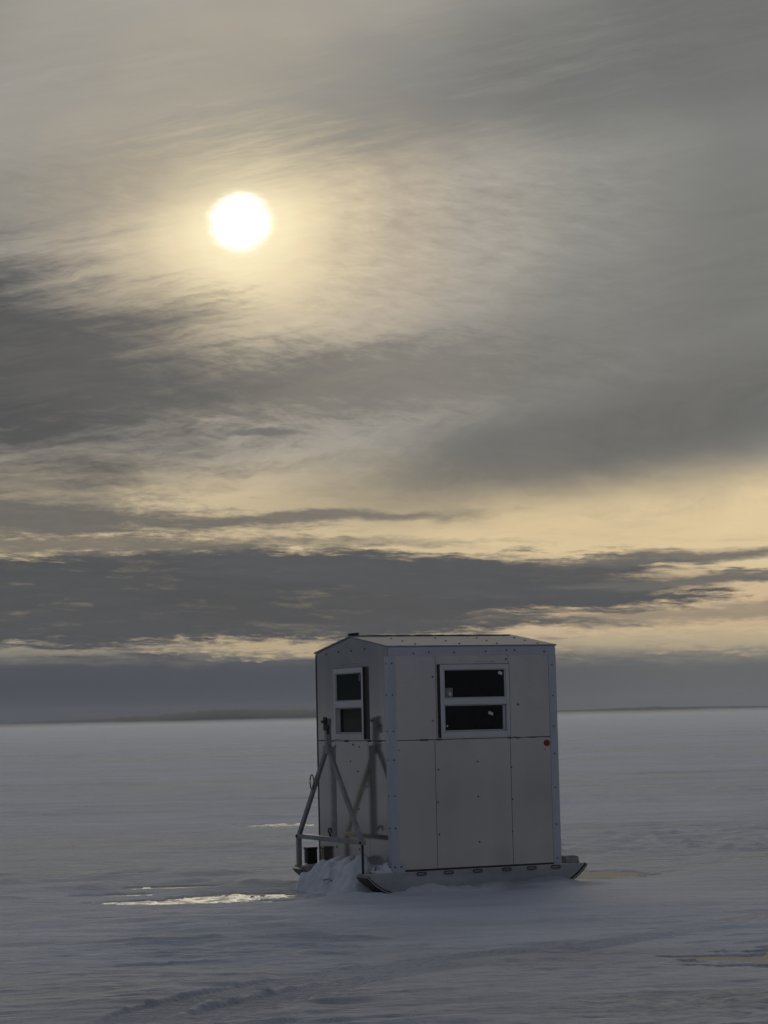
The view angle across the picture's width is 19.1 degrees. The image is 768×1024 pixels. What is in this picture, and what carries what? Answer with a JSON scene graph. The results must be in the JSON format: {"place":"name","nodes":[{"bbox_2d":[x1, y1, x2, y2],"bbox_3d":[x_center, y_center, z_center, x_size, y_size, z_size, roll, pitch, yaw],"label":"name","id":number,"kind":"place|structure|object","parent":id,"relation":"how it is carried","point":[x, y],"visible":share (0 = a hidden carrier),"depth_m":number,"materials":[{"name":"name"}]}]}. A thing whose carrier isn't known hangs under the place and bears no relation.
{"place":"outdoors","nodes":[
{"label":"outdoors","id":0,"kind":"place"},
{"bbox_2d":[304,846,317,863],"bbox_3d":[-0.688,3.227,21.426,0.108,0.154,0.100,1,-6,-24],"label":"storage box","id":1,"kind":"object","parent":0,"point":[310,855],"visible":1,"depth_m":21.39,"materials":[{"name":"black plastic"}]},
{"bbox_2d":[0,711,767,1023],"bbox_3d":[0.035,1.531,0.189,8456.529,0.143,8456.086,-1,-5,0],"label":"snow ground","id":2,"kind":"structure","parent":0,"point":[675,805],"depth_m":19.11,"materials":[{"name":"white snow"}]},
{"bbox_2d":[0,706,767,727],"bbox_3d":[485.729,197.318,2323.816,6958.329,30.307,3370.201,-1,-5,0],"label":"hills","id":3,"kind":"structure","parent":0,"point":[234,715],"depth_m":2884.24,"materials":[{"name":"grey"}]},
{"bbox_2d":[0,0,767,722],"label":"sky","id":4,"kind":"structure","parent":0,"point":[322,322],"materials":[{"name":"grey"}]},
{"bbox_2d":[83,823,767,967],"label":"lake ice","id":5,"kind":"structure","parent":0,"point":[585,874],"depth_m":20.10,"materials":[{"name":"white ice"}]},
{"bbox_2d":[291,855,373,894],"bbox_3d":[-0.501,3.329,20.564,0.566,0.511,1.460,1,-6,-24],"label":"snow pile","id":6,"kind":"object","parent":5,"relation":"on","point":[338,874],"visible":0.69,"depth_m":20.25,"materials":[{"name":"white snow"}]},
{"bbox_2d":[292,633,586,893],"bbox_3d":[0.457,2.282,21.080,2.209,2.341,1.774,1,-6,-24],"label":"ice fishing hut","id":7,"kind":"object","parent":5,"relation":"on","point":[437,759],"visible":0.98,"depth_m":20.37,"materials":[{"name":"metal"}]},
{"bbox_2d":[333,667,366,739],"bbox_3d":[-0.301,1.749,20.801,0.064,0.655,0.698,1,-6,-24],"label":"window","id":8,"kind":"structure","parent":7,"relation":"in","point":[349,684],"depth_m":20.80,"materials":[{"name":"black glass"}]},
{"bbox_2d":[369,861,391,873],"bbox_3d":[-0.057,3.148,19.922,0.243,0.174,0.189,1,-6,-24],"label":"snow pile","id":9,"kind":"object","parent":7,"relation":"on","point":[383,868],"visible":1,"depth_m":19.87,"materials":[{"name":"white snow"}]},
{"bbox_2d":[438,663,510,737],"bbox_3d":[0.803,1.685,20.361,0.698,0.655,0.064,1,-6,-24],"label":"window","id":10,"kind":"structure","parent":7,"relation":"in","point":[461,686],"depth_m":20.35,"materials":[{"name":"black glass"}]},
{"bbox_2d":[561,855,578,862],"bbox_3d":[1.688,3.146,20.672,0.146,0.070,0.111,1,-6,-24],"label":"wood block","id":11,"kind":"object","parent":7,"relation":"on","point":[570,858],"depth_m":20.63,"materials":[{"name":"grey wood"}]}
]}

